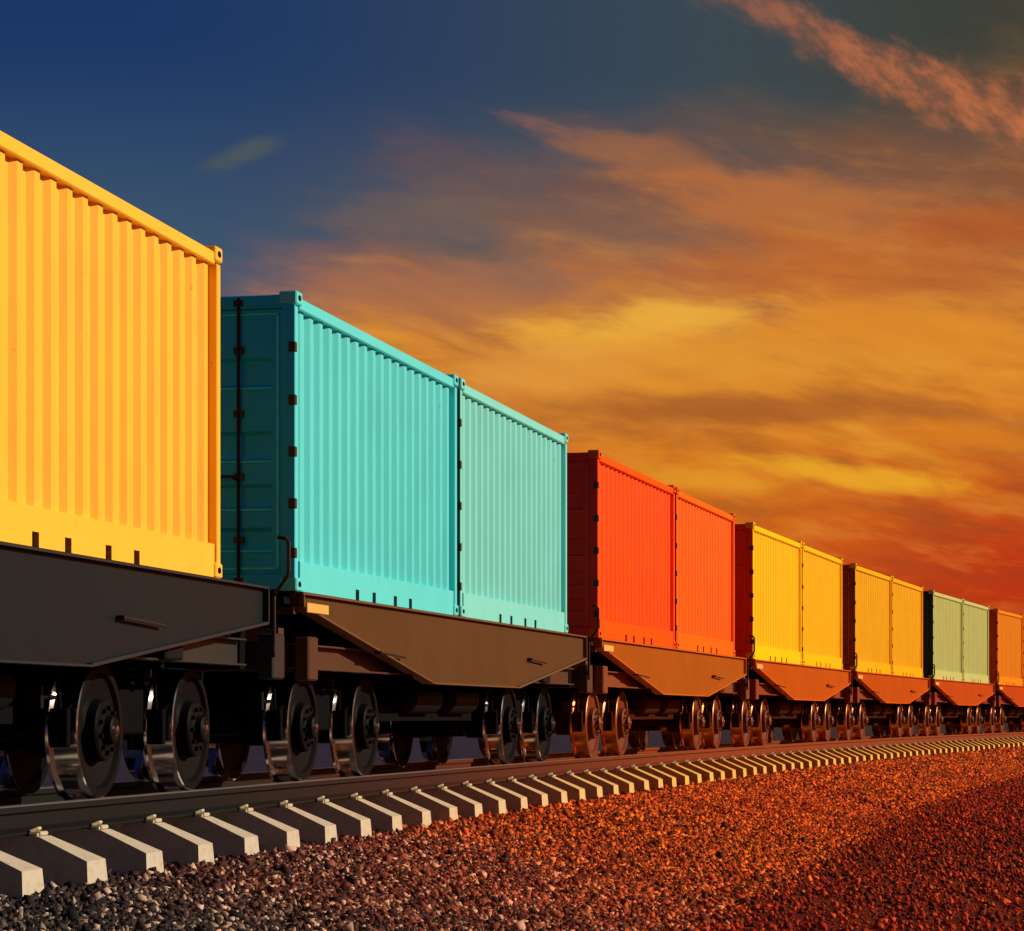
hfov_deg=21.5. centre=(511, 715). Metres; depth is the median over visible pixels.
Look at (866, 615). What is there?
shipping container
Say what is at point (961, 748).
sleeper
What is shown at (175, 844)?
sleeper
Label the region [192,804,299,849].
sleeper
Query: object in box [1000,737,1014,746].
sleeper
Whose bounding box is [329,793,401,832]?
sleeper
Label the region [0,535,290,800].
flat wagon
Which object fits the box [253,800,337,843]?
sleeper
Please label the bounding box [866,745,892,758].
sleeper
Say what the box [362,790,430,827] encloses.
sleeper
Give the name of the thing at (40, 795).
rail
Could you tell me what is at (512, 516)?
shipping container
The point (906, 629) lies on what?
shipping container
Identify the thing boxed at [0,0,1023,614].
sky
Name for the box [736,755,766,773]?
sleeper
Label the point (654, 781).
sleeper
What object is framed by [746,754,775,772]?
sleeper
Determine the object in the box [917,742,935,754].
sleeper
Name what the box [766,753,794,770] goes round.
sleeper
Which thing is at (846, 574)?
door
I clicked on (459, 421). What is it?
door
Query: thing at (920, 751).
sleeper
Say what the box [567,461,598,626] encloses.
door
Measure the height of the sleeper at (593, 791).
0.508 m
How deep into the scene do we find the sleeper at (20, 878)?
17.02 m
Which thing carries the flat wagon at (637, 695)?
on the rail at (22, 819)
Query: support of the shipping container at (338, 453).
on the flat wagon at (359, 684)
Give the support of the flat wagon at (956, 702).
on the rail at (22, 819)
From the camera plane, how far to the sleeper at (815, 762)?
59.05 m
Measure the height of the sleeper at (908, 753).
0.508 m
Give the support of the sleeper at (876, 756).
on the ballast embankment
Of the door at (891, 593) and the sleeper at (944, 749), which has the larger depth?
the sleeper at (944, 749)
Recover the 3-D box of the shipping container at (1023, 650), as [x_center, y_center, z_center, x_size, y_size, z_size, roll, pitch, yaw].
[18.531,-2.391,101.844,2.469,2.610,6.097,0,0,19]
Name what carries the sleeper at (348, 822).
on the ballast embankment
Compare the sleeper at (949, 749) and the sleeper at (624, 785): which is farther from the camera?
the sleeper at (949, 749)
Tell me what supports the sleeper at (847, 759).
on the ballast embankment
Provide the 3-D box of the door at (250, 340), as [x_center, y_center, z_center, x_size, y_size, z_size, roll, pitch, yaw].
[-2.469,-2.386,23.544,1.214,2.520,0.101,0,0,12]
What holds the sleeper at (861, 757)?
on the ballast embankment
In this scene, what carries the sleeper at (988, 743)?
on the ballast embankment
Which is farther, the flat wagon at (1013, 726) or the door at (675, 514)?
the flat wagon at (1013, 726)
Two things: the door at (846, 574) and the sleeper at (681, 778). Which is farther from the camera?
the door at (846, 574)
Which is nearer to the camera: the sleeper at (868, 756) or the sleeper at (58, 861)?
the sleeper at (58, 861)
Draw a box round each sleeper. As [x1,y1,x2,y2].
[0,826,107,885]
[0,851,43,896]
[48,821,163,874]
[88,815,213,865]
[162,809,258,857]
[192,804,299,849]
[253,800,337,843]
[292,796,370,837]
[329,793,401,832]
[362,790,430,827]
[379,786,457,822]
[421,784,482,818]
[433,781,505,813]
[461,779,527,810]
[482,777,547,806]
[516,775,567,803]
[527,773,585,800]
[546,771,602,798]
[565,769,618,795]
[591,768,634,792]
[607,766,648,790]
[623,765,662,789]
[637,763,676,786]
[652,762,688,784]
[655,761,701,783]
[678,760,713,781]
[691,759,724,779]
[703,758,735,778]
[714,757,746,776]
[725,756,756,774]
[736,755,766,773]
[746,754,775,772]
[756,753,785,770]
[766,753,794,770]
[775,752,802,768]
[784,751,811,768]
[787,750,819,766]
[802,750,827,765]
[810,749,835,764]
[811,748,843,764]
[827,748,850,762]
[835,747,858,762]
[836,747,865,761]
[850,746,872,760]
[850,746,879,759]
[864,745,885,758]
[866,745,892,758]
[878,744,898,757]
[879,744,905,756]
[891,743,917,755]
[892,744,911,755]
[904,742,929,754]
[905,743,923,754]
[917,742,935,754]
[923,742,941,753]
[928,741,946,752]
[934,741,958,751]
[935,741,952,752]
[946,740,963,751]
[951,739,974,750]
[952,740,968,750]
[963,739,979,749]
[968,738,989,748]
[969,739,984,749]
[979,738,994,748]
[984,738,999,747]
[984,738,1004,746]
[993,738,1009,746]
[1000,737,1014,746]
[1004,737,1019,746]
[1005,737,1023,745]
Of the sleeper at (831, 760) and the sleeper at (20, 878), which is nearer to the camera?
the sleeper at (20, 878)
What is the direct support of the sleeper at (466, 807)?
on the ballast embankment
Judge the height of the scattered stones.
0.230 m
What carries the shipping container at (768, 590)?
on the flat wagon at (781, 694)
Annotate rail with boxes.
[0,731,1022,805]
[0,732,1023,837]
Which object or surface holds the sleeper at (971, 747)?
on the ballast embankment
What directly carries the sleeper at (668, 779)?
on the ballast embankment
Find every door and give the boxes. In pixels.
[220,298,296,581]
[457,418,461,590]
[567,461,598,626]
[675,514,676,630]
[735,530,753,650]
[842,570,855,664]
[891,593,892,663]
[923,595,933,673]
[989,613,997,679]
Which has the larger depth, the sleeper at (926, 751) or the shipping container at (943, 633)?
the shipping container at (943, 633)
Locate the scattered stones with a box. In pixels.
[654,773,1023,930]
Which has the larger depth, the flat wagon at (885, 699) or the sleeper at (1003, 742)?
the sleeper at (1003, 742)
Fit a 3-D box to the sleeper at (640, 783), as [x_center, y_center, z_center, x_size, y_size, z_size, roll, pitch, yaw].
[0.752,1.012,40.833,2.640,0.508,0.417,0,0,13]
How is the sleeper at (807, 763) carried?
on the ballast embankment
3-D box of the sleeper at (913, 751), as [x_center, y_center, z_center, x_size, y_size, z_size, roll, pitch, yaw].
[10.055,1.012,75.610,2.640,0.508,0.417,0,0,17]
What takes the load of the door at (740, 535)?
in the shipping container at (768, 590)
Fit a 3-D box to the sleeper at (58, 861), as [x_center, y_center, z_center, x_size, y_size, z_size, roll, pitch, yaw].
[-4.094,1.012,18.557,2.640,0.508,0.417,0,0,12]
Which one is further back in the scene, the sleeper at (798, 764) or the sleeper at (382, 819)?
the sleeper at (798, 764)
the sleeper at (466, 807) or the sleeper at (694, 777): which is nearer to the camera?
the sleeper at (466, 807)
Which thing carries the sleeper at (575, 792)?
on the ballast embankment
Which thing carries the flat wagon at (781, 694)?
on the rail at (22, 819)
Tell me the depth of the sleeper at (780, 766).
54.42 m
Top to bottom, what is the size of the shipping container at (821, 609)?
2.610 m
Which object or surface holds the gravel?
on the ballast embankment
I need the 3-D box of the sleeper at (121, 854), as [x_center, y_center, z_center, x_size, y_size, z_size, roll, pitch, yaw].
[-3.861,1.012,19.735,2.640,0.508,0.417,0,0,11]
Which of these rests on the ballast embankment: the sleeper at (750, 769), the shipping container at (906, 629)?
the sleeper at (750, 769)
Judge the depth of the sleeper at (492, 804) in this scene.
31.14 m
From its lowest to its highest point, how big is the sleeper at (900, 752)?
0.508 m
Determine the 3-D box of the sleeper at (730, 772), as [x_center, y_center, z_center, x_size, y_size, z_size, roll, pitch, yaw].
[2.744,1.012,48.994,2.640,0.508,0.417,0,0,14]
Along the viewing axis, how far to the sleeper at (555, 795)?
34.64 m
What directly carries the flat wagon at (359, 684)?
on the rail at (22, 819)
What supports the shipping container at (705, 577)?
on the flat wagon at (637, 695)
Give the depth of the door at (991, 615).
92.83 m
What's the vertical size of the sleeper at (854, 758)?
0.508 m
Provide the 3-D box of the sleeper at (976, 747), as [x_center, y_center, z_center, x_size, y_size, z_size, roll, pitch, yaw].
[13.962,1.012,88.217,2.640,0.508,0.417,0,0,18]
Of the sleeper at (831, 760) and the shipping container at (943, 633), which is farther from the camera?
the shipping container at (943, 633)
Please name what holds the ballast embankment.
on the ground
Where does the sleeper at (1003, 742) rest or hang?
on the ballast embankment
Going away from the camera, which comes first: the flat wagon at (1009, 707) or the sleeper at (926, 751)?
the sleeper at (926, 751)
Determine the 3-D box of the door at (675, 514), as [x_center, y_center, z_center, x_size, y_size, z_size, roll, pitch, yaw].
[2.071,-2.386,43.620,1.214,2.520,0.101,0,0,14]
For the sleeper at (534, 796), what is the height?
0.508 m
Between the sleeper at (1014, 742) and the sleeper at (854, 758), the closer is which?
the sleeper at (854, 758)
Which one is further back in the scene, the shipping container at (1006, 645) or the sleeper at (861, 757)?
the shipping container at (1006, 645)
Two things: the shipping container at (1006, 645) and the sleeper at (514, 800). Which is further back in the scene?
the shipping container at (1006, 645)
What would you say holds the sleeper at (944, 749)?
on the ballast embankment
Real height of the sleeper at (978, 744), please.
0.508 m
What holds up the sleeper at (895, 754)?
on the ballast embankment
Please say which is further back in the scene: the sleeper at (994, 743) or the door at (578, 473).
the sleeper at (994, 743)
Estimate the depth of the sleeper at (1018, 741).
98.01 m
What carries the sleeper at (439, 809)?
on the ballast embankment
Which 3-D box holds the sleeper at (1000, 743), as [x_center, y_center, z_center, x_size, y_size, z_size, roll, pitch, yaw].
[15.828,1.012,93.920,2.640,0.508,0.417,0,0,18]
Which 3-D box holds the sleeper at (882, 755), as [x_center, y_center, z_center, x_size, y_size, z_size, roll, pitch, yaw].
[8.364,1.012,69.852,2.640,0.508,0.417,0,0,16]
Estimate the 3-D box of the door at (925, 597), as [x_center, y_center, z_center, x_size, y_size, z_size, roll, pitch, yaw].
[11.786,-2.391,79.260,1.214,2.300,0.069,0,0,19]
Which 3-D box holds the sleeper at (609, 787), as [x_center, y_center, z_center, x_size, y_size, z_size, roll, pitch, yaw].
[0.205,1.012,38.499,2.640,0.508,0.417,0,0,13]
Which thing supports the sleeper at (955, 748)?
on the ballast embankment
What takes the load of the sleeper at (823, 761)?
on the ballast embankment
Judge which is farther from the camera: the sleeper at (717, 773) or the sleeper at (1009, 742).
the sleeper at (1009, 742)
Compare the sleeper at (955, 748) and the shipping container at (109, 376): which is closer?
the shipping container at (109, 376)
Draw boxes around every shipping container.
[0,131,221,578]
[220,290,457,615]
[456,378,567,632]
[567,450,675,647]
[673,487,734,656]
[735,522,801,664]
[801,542,842,669]
[842,563,891,674]
[891,576,922,677]
[923,590,962,680]
[962,599,988,683]
[989,608,1022,685]
[1023,615,1023,685]
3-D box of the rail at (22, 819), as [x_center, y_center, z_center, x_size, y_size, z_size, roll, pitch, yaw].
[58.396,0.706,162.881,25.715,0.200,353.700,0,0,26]
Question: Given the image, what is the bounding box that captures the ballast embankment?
[1,768,1021,930]
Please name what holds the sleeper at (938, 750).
on the ballast embankment
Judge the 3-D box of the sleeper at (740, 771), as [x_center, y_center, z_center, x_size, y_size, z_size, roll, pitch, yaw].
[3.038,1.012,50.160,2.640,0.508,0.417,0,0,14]
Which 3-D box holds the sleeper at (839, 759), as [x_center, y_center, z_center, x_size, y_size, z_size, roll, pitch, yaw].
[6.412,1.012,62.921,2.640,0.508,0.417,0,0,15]
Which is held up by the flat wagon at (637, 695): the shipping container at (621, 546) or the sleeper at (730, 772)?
the shipping container at (621, 546)
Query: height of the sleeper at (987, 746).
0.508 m
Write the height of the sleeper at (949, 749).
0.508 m
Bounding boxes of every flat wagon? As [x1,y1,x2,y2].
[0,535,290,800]
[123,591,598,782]
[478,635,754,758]
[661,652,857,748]
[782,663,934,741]
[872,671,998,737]
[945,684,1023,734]
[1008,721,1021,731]
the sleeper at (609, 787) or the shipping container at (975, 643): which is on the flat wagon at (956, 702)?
the shipping container at (975, 643)
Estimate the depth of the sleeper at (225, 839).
21.76 m
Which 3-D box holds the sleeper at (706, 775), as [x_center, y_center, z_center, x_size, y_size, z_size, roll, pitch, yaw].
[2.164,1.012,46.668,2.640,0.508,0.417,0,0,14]
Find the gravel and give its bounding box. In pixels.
[0,745,1023,930]
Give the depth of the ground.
31.49 m
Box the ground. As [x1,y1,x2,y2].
[0,723,1023,930]
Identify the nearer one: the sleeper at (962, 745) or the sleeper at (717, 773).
the sleeper at (717, 773)

